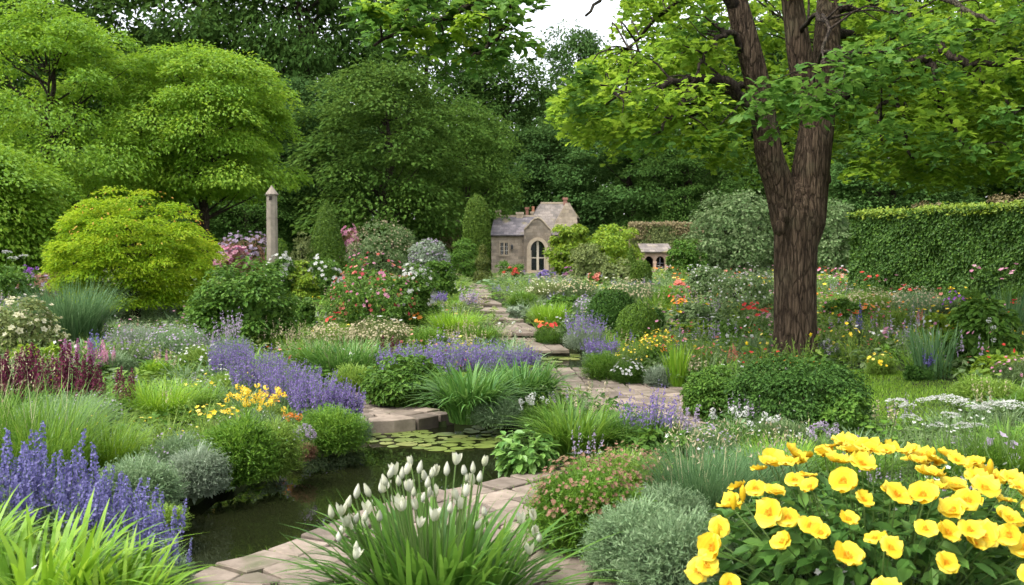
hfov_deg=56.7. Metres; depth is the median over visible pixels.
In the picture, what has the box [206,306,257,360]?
pale plume plant
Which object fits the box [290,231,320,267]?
russet shrub
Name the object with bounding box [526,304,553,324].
green mound
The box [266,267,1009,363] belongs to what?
scattered blossom
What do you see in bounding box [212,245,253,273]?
pink azalea
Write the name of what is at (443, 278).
round shrub
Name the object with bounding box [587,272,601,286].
coral rose
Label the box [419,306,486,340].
fountain grass
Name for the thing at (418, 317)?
orange helenium
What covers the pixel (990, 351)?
meadow flower
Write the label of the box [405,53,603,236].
woodland tree
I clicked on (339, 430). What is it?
feathery mound
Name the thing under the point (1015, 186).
woodland tree
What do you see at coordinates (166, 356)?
pink lupin
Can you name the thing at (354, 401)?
lavender
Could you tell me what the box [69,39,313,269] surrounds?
lime tree
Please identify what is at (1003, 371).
pink cosmos
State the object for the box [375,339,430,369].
lavender
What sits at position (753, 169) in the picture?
woodland tree
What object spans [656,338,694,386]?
iris clump
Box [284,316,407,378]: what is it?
daylily
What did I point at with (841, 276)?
meadow flower
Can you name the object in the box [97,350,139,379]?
green mound
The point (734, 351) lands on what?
coral lupin
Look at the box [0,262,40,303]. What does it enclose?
leafy plant
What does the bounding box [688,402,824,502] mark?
blue grass
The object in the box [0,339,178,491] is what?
tall grass
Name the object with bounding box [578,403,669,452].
daylily
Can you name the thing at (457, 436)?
lily pad
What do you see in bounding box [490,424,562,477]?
hosta
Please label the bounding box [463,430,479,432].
lily pad
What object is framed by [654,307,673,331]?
shrub
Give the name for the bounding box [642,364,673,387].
silver mound
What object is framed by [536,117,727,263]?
woodland tree
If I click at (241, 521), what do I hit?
pond water
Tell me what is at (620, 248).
lime shrub
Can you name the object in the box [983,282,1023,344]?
sword leaf clump
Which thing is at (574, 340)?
catmint
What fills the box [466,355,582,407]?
agapanthus
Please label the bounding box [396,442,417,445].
lily pad
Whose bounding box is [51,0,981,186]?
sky
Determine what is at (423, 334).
green mound
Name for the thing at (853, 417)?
leafy shrub
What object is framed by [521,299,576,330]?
fountain grass
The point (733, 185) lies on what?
woodland tree
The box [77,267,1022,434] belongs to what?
scattered blossom
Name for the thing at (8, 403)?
tall grass
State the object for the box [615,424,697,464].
leafy plant
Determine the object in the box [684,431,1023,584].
yellow flower bush
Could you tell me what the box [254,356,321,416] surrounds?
lavender
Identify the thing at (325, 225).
clipped cone
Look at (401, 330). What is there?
beige grass
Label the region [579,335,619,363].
catmint
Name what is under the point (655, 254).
garden loggia
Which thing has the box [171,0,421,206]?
woodland tree
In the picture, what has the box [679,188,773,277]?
willow shrub
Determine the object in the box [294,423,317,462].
mauve flower plant
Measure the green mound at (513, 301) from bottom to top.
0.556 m
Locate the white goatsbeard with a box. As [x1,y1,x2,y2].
[345,218,419,277]
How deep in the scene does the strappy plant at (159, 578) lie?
4.34 m
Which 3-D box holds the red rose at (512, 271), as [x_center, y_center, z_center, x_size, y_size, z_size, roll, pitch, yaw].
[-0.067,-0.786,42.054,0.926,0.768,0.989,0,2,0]
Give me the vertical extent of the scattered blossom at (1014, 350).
1.100 m
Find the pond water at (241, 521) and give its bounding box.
[136,424,563,574]
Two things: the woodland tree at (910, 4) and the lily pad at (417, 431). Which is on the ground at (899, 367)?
the woodland tree at (910, 4)
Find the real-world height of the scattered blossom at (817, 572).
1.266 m
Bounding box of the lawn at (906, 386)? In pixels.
[846,368,958,428]
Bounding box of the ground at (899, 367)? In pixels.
[1,265,1023,584]
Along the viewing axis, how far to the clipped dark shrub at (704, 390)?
9.80 m
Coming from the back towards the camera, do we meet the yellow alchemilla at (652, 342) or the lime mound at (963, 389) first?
the yellow alchemilla at (652, 342)
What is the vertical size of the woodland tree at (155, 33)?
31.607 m
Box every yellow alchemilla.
[615,338,663,371]
[637,329,677,354]
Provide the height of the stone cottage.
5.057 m
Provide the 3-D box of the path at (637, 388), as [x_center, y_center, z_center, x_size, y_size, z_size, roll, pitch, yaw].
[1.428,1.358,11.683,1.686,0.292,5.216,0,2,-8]
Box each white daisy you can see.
[172,342,216,374]
[205,368,238,393]
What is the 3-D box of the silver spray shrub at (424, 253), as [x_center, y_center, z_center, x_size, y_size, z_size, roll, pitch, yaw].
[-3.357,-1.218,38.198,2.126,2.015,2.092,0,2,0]
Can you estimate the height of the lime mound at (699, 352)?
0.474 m
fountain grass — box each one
[2,273,132,345]
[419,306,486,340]
[455,322,509,343]
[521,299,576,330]
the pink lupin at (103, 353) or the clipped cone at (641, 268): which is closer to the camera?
the pink lupin at (103, 353)
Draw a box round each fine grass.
[57,408,164,473]
[103,369,228,422]
[181,378,232,408]
[721,429,844,480]
[779,431,916,490]
[922,413,1023,492]
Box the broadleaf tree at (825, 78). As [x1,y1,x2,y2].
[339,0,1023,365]
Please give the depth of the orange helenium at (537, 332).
17.57 m
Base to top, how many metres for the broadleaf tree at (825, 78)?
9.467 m
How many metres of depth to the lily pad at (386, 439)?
9.23 m
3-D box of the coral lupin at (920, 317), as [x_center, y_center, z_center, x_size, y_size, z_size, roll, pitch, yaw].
[7.169,0.581,16.854,0.570,0.602,0.591,0,2,0]
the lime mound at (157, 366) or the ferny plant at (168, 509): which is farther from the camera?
the lime mound at (157, 366)
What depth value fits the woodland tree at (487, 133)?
62.55 m
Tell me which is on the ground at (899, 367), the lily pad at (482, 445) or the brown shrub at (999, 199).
the brown shrub at (999, 199)
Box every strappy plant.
[0,486,118,582]
[0,488,198,584]
[2,525,237,584]
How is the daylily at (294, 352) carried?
on the ground at (899, 367)
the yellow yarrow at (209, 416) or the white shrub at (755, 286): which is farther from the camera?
the white shrub at (755, 286)
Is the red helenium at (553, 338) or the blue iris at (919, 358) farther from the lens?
the red helenium at (553, 338)
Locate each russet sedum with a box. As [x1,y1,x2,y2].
[516,450,655,560]
[587,440,673,491]
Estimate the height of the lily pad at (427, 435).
0.003 m
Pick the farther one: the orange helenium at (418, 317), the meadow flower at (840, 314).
the orange helenium at (418, 317)
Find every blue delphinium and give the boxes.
[84,329,105,361]
[850,300,870,354]
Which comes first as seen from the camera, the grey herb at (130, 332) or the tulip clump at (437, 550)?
the tulip clump at (437, 550)
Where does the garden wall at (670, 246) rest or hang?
on the ground at (899, 367)
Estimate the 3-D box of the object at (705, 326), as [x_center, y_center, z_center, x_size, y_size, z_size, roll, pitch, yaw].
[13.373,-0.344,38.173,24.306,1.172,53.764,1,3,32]
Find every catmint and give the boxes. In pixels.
[108,342,156,369]
[139,322,214,359]
[430,290,447,304]
[459,290,481,311]
[560,310,607,351]
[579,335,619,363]
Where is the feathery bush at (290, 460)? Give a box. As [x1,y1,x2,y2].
[261,413,309,482]
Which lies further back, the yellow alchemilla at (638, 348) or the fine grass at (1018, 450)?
the yellow alchemilla at (638, 348)
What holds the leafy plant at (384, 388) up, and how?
on the ground at (899, 367)
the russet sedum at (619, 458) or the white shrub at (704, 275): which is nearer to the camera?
the russet sedum at (619, 458)
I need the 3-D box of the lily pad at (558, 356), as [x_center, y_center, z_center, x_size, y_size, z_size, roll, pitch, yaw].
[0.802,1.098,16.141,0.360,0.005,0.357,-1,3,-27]
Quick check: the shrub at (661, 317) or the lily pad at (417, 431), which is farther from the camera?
the shrub at (661, 317)
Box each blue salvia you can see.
[0,421,85,545]
[5,442,123,549]
[58,466,158,563]
[106,486,187,579]
[154,518,197,584]
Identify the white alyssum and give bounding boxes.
[818,338,838,358]
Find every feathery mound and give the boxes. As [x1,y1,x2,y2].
[289,401,371,456]
[356,413,375,444]
[578,348,624,380]
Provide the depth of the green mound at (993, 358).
11.69 m
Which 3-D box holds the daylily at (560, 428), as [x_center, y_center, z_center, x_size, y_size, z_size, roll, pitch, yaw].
[0.481,1.111,7.897,1.436,0.549,1.410,0,2,0]
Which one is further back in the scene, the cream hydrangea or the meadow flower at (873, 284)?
the meadow flower at (873, 284)
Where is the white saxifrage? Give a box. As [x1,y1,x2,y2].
[609,358,645,383]
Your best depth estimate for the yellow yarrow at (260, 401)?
8.24 m
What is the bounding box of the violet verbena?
[935,291,966,313]
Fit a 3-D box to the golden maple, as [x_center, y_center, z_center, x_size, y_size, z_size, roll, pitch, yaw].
[-8.017,-0.742,20.261,3.923,3.085,3.959,0,2,0]
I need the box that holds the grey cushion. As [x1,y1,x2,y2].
[506,304,529,318]
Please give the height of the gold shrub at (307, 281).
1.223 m
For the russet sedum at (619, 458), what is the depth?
6.31 m
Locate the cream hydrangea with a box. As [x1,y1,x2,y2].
[0,295,70,360]
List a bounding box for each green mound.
[9,342,74,375]
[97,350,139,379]
[403,325,450,350]
[447,301,468,316]
[505,291,539,307]
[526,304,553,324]
[545,294,583,316]
[647,285,682,311]
[670,301,721,331]
[707,320,754,350]
[737,335,772,360]
[820,297,868,321]
[869,309,916,334]
[916,312,956,338]
[969,351,1023,379]
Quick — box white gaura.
[745,410,814,447]
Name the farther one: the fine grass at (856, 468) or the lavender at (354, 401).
the lavender at (354, 401)
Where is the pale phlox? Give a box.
[525,280,563,302]
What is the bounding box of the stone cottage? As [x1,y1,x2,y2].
[491,197,579,273]
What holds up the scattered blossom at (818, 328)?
on the ground at (899, 367)
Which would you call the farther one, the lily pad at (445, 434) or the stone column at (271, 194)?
the stone column at (271, 194)
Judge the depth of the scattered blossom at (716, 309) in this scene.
15.12 m
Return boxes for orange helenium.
[406,312,425,329]
[531,319,546,341]
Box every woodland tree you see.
[0,0,111,152]
[0,0,228,264]
[15,140,123,265]
[37,0,353,230]
[66,136,265,268]
[153,159,318,269]
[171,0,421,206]
[211,71,400,267]
[277,51,491,271]
[321,0,508,229]
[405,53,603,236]
[406,95,532,268]
[482,118,616,235]
[514,18,625,226]
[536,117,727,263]
[599,28,794,241]
[616,142,759,244]
[680,3,898,217]
[784,0,1001,234]
[819,133,987,263]
[852,16,1023,207]
[930,1,1023,203]
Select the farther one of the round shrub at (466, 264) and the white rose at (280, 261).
the round shrub at (466, 264)
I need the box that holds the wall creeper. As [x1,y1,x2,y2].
[619,220,692,246]
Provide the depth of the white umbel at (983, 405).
6.81 m
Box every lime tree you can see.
[0,0,217,276]
[0,141,88,274]
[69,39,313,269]
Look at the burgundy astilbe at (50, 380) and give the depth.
9.76 m
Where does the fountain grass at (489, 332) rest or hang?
on the ground at (899, 367)
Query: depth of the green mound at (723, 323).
16.04 m
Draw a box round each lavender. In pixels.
[202,335,252,381]
[227,342,287,400]
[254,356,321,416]
[287,369,350,423]
[326,381,365,420]
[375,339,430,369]
[411,335,475,377]
[452,337,513,375]
[502,344,541,371]
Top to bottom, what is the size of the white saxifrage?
0.385 m
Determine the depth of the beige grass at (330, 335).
16.12 m
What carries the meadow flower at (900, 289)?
on the ground at (899, 367)
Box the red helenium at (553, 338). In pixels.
[536,322,563,343]
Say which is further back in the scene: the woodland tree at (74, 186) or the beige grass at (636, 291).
the woodland tree at (74, 186)
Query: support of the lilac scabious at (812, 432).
on the ground at (899, 367)
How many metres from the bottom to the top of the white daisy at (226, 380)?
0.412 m
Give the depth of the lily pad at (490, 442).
9.10 m
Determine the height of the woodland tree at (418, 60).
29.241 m
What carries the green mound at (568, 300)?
on the ground at (899, 367)
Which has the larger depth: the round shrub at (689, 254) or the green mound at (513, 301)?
the round shrub at (689, 254)
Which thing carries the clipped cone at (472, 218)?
on the ground at (899, 367)
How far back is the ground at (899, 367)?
11.27 m
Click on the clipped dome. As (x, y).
(606, 302)
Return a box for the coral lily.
[673,279,685,306]
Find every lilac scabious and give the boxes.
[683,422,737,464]
[803,421,844,463]
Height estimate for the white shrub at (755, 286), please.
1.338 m
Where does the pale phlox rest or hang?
on the ground at (899, 367)
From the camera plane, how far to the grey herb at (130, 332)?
15.38 m
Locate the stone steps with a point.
(555, 349)
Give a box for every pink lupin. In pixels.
[97,340,115,372]
[154,349,176,367]
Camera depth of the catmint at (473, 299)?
22.55 m
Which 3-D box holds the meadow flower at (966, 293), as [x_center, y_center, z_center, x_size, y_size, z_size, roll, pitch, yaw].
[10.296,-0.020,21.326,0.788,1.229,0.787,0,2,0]
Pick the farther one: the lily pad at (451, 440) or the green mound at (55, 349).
the green mound at (55, 349)
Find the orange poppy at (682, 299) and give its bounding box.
[671,298,687,313]
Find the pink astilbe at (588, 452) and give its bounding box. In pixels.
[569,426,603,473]
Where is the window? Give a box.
[499,240,508,255]
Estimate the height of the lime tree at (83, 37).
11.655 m
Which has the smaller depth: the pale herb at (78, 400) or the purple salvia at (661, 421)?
the purple salvia at (661, 421)
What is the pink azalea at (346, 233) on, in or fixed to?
on the ground at (899, 367)
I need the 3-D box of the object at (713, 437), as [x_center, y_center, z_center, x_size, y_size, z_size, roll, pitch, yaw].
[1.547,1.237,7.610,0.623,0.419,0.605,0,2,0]
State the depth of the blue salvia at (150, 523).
5.05 m
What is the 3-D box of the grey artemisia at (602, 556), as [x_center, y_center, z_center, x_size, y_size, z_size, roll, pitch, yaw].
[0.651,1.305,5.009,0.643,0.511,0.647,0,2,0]
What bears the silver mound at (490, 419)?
on the ground at (899, 367)
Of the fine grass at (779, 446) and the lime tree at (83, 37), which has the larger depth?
the lime tree at (83, 37)
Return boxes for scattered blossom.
[0,264,984,513]
[0,269,1023,571]
[7,264,1013,584]
[22,271,628,342]
[26,266,1005,359]
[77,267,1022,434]
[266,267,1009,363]
[278,267,1023,367]
[472,269,660,348]
[662,267,1015,362]
[669,281,966,345]
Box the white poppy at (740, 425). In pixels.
[709,406,780,454]
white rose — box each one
[264,251,296,297]
[301,254,345,303]
[390,259,441,328]
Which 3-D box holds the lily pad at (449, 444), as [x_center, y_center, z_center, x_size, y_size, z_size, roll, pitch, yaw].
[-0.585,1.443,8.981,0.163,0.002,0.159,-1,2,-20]
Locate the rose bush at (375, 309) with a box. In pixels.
[321,252,422,331]
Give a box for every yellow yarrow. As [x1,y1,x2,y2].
[178,403,238,443]
[224,383,289,435]
[256,392,287,423]
[281,412,302,435]
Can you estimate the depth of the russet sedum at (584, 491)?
5.38 m
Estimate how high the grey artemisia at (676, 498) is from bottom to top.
0.415 m
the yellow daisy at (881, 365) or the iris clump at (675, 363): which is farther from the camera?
the yellow daisy at (881, 365)
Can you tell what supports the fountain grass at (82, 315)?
on the ground at (899, 367)
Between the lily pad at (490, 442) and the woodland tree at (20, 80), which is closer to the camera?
the lily pad at (490, 442)
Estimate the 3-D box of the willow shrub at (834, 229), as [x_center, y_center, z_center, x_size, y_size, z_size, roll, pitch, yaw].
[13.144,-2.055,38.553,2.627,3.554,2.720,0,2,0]
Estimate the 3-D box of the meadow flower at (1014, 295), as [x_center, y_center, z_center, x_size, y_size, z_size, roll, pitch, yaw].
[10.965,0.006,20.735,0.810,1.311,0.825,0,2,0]
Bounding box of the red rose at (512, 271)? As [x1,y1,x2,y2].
[500,266,519,277]
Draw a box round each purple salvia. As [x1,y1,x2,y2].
[611,380,682,440]
[674,400,700,433]
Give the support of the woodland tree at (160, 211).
on the ground at (899, 367)
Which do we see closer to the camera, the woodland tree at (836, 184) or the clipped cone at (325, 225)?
the clipped cone at (325, 225)
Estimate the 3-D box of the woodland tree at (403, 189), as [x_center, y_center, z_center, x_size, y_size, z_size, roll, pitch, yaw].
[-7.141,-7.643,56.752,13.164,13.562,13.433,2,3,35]
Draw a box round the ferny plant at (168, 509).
[123,501,193,535]
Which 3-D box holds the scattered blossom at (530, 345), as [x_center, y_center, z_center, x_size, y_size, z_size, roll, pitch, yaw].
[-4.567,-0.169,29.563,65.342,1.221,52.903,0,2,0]
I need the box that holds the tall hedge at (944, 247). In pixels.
[845,199,1023,301]
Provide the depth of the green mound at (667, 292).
22.74 m
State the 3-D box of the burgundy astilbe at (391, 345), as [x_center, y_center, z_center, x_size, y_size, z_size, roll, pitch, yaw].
[-1.724,0.879,13.551,0.641,0.561,0.605,2,3,38]
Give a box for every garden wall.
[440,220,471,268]
[629,222,704,260]
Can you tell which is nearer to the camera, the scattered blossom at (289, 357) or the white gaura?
the white gaura
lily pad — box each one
[379,438,392,440]
[394,438,413,441]
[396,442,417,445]
[402,432,421,435]
[412,430,427,432]
[412,446,426,448]
[416,434,436,437]
[424,446,447,450]
[436,432,454,435]
[441,443,457,446]
[443,438,465,442]
[450,447,463,449]
[452,435,467,437]
[461,441,474,443]
[462,437,476,439]
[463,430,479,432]
[474,443,495,447]
[481,440,496,443]
[485,437,501,439]
[549,356,566,357]
[559,357,578,359]
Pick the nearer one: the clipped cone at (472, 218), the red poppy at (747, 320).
the red poppy at (747, 320)
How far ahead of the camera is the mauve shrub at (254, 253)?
48.87 m
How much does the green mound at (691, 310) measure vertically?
0.685 m
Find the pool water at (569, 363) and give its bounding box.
[539,350,586,368]
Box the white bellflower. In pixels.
[515,392,549,428]
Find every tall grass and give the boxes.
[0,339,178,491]
[0,343,86,454]
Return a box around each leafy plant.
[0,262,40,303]
[192,406,289,492]
[357,352,443,407]
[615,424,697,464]
[633,346,669,372]
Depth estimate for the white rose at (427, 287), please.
19.36 m
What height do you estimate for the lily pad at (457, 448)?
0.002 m
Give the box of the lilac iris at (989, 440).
[984,431,1019,466]
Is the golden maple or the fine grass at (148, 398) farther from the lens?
the golden maple
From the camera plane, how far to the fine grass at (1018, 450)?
6.83 m
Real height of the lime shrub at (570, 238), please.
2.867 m
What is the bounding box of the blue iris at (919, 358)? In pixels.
[901,317,969,379]
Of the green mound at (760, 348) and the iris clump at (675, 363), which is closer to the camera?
the iris clump at (675, 363)
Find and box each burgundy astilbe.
[0,346,51,412]
[12,342,83,402]
[52,352,114,408]
[94,365,138,419]
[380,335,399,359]
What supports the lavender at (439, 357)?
on the ground at (899, 367)
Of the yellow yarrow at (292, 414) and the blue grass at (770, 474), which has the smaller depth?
the blue grass at (770, 474)
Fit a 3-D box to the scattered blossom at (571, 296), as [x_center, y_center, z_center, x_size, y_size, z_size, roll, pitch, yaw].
[1.388,-0.291,35.342,7.017,0.870,41.953,0,2,0]
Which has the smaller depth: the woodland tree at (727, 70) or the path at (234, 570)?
the path at (234, 570)
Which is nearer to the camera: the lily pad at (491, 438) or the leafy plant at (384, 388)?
the lily pad at (491, 438)
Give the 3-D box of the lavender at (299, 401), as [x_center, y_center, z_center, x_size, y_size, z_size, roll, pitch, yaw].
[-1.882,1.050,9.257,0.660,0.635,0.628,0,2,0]
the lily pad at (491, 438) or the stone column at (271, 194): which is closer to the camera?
the lily pad at (491, 438)
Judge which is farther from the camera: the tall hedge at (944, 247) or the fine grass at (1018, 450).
the tall hedge at (944, 247)
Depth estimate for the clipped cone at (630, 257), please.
40.10 m
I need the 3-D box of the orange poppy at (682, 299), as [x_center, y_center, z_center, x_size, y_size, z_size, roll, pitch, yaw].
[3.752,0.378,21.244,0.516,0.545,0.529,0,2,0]
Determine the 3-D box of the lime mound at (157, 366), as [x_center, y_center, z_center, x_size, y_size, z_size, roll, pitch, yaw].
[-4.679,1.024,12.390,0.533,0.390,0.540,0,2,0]
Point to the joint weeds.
(460, 488)
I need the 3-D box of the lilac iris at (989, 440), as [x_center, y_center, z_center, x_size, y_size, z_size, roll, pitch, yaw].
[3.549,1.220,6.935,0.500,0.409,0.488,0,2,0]
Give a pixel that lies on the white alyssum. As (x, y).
(826, 351)
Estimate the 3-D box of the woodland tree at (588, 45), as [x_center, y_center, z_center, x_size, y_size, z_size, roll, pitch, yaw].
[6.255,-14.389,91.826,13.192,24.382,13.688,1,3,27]
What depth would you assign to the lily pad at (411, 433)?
9.53 m
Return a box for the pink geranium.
[15,273,74,300]
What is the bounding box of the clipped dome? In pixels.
[584,287,635,336]
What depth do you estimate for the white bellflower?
9.30 m
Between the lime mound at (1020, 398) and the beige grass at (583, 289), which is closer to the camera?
the lime mound at (1020, 398)
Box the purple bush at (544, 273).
[536,269,556,280]
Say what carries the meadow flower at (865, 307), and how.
on the ground at (899, 367)
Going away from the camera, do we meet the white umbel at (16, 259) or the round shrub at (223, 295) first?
the round shrub at (223, 295)
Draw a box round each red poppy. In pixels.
[324,311,353,338]
[733,301,773,338]
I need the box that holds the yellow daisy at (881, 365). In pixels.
[864,351,898,375]
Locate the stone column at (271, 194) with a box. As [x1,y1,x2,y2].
[265,185,278,262]
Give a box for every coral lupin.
[723,343,737,363]
[907,309,924,337]
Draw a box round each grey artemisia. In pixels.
[576,492,684,583]
[608,500,747,584]
[629,476,714,525]
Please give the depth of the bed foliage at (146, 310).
13.78 m
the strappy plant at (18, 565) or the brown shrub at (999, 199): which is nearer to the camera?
the strappy plant at (18, 565)
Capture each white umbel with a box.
[2,250,40,289]
[881,393,1023,489]
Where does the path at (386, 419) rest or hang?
on the ground at (899, 367)
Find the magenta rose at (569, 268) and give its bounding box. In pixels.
[562,266,574,278]
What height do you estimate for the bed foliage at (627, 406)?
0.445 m
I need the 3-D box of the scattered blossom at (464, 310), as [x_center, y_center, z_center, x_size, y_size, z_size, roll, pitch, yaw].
[-13.061,-0.293,32.932,42.588,1.015,43.018,0,2,0]
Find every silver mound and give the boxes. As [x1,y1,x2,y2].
[91,447,190,507]
[163,438,234,504]
[465,393,523,429]
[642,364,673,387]
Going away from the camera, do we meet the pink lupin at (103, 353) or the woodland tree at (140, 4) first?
the pink lupin at (103, 353)
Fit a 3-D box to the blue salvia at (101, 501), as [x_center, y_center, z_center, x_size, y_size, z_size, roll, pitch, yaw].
[-2.229,1.241,5.261,0.582,0.570,0.577,0,2,0]
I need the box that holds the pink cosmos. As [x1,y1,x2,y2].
[989,355,1023,385]
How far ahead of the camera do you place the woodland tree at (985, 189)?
74.60 m
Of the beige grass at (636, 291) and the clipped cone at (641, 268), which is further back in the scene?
the clipped cone at (641, 268)
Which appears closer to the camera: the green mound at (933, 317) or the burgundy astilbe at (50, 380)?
the burgundy astilbe at (50, 380)
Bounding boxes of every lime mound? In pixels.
[134,357,173,381]
[327,362,376,392]
[682,345,724,374]
[944,373,1023,409]
[1002,387,1023,419]
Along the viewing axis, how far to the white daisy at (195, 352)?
13.16 m
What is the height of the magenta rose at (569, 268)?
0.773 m
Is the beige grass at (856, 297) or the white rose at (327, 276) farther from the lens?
the white rose at (327, 276)
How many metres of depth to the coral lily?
22.74 m
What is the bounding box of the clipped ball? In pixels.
[615,303,661,345]
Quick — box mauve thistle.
[23,264,40,298]
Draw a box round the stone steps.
[467,282,569,356]
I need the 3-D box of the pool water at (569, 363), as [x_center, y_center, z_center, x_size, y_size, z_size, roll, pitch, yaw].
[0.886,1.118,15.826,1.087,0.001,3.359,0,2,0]
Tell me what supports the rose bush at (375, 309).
on the ground at (899, 367)
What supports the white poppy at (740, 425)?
on the ground at (899, 367)
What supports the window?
in the stone cottage
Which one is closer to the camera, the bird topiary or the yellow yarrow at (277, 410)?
the yellow yarrow at (277, 410)
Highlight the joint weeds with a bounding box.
[241,365,699,584]
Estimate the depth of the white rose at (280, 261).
24.04 m
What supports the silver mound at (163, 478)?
on the ground at (899, 367)
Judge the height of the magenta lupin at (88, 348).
0.568 m
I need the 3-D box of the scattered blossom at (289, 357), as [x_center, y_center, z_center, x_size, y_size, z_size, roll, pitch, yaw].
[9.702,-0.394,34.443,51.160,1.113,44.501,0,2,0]
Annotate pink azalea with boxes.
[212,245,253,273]
[336,224,361,268]
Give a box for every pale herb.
[13,387,128,432]
[139,424,203,468]
[209,408,253,427]
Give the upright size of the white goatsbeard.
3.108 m
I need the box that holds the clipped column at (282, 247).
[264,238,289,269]
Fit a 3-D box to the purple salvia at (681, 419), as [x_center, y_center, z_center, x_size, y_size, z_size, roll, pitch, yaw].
[1.456,1.162,8.050,0.416,0.511,0.408,0,2,0]
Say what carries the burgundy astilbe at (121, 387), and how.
on the ground at (899, 367)
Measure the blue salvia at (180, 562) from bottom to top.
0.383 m
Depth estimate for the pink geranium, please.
23.55 m
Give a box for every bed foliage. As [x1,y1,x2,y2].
[0,268,1023,584]
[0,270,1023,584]
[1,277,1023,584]
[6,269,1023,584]
[207,273,498,377]
[573,392,1022,584]
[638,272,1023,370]
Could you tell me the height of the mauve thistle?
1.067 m
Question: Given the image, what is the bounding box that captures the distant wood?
[0,0,1022,264]
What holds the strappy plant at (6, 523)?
on the ground at (899, 367)
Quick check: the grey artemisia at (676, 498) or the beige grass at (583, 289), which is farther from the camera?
the beige grass at (583, 289)
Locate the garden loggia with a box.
[638,243,670,269]
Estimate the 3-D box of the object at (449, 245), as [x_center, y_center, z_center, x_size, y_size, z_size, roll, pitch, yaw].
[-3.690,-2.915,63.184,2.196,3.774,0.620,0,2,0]
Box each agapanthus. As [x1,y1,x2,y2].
[396,357,555,424]
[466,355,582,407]
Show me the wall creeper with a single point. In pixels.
(670, 233)
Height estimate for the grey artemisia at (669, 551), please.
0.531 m
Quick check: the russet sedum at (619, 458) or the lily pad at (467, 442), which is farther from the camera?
the lily pad at (467, 442)
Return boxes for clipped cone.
[304,199,347,273]
[462,193,490,274]
[624,247,635,268]
[629,259,652,287]
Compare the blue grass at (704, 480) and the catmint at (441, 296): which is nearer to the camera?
the blue grass at (704, 480)
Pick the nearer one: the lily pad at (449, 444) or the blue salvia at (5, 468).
the blue salvia at (5, 468)
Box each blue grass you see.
[622,403,785,521]
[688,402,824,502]
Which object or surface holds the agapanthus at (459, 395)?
on the ground at (899, 367)
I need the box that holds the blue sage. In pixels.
[921,345,940,380]
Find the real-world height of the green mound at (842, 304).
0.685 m
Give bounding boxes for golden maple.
[39,185,229,319]
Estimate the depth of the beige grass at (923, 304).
19.72 m
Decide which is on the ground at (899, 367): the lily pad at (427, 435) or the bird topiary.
the bird topiary
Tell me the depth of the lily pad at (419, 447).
8.87 m
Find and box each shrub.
[178,254,302,350]
[212,231,266,271]
[286,260,324,303]
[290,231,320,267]
[291,298,318,333]
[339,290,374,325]
[401,237,452,278]
[419,260,459,296]
[446,237,481,278]
[495,260,524,278]
[542,223,590,277]
[566,242,609,279]
[582,223,645,271]
[598,257,631,285]
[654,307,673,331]
[664,238,708,278]
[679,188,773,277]
[679,364,747,419]
[685,265,728,302]
[702,262,773,321]
[720,349,877,434]
[805,389,878,440]
[817,198,861,276]
[902,365,924,381]
[910,199,941,208]
[939,293,1023,374]
[980,193,1023,211]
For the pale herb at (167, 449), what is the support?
on the ground at (899, 367)
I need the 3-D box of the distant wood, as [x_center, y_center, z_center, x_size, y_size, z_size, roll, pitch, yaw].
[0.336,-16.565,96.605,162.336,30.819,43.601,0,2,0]
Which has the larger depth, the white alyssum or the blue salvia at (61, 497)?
the white alyssum
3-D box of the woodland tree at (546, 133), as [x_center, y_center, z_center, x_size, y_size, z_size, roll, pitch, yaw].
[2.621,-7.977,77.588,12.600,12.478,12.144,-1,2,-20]
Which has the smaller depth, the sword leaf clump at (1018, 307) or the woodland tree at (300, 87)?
the sword leaf clump at (1018, 307)
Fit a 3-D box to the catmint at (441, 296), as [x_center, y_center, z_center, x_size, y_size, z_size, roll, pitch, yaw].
[-1.878,0.176,23.376,0.624,0.552,0.599,0,2,0]
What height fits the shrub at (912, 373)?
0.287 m
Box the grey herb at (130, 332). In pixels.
[105,321,160,347]
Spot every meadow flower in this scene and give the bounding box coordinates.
[827,268,848,294]
[833,309,855,330]
[848,303,879,330]
[857,271,883,293]
[874,327,902,353]
[894,284,922,299]
[931,287,959,311]
[953,264,985,303]
[974,317,1006,361]
[996,263,1023,308]
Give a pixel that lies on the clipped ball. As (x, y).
(624, 324)
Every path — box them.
[178,463,625,584]
[317,391,453,433]
[549,367,705,429]
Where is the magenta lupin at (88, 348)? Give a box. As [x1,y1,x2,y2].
[50,338,107,375]
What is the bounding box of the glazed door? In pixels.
[531,241,544,269]
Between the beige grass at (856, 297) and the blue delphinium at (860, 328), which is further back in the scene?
the beige grass at (856, 297)
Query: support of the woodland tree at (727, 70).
on the ground at (899, 367)
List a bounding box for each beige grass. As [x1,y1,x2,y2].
[305,322,348,348]
[345,317,411,348]
[554,277,599,300]
[608,278,655,303]
[844,287,896,315]
[889,285,948,317]
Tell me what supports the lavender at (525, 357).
on the ground at (899, 367)
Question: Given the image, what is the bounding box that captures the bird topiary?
[472,244,492,282]
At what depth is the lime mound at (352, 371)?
11.68 m
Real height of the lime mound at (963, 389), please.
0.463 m
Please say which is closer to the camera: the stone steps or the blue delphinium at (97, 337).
the blue delphinium at (97, 337)
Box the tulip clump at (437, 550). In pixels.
[243,452,637,584]
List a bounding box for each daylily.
[273,323,338,372]
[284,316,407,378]
[491,389,647,463]
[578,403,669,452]
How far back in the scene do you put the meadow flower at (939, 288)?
20.53 m

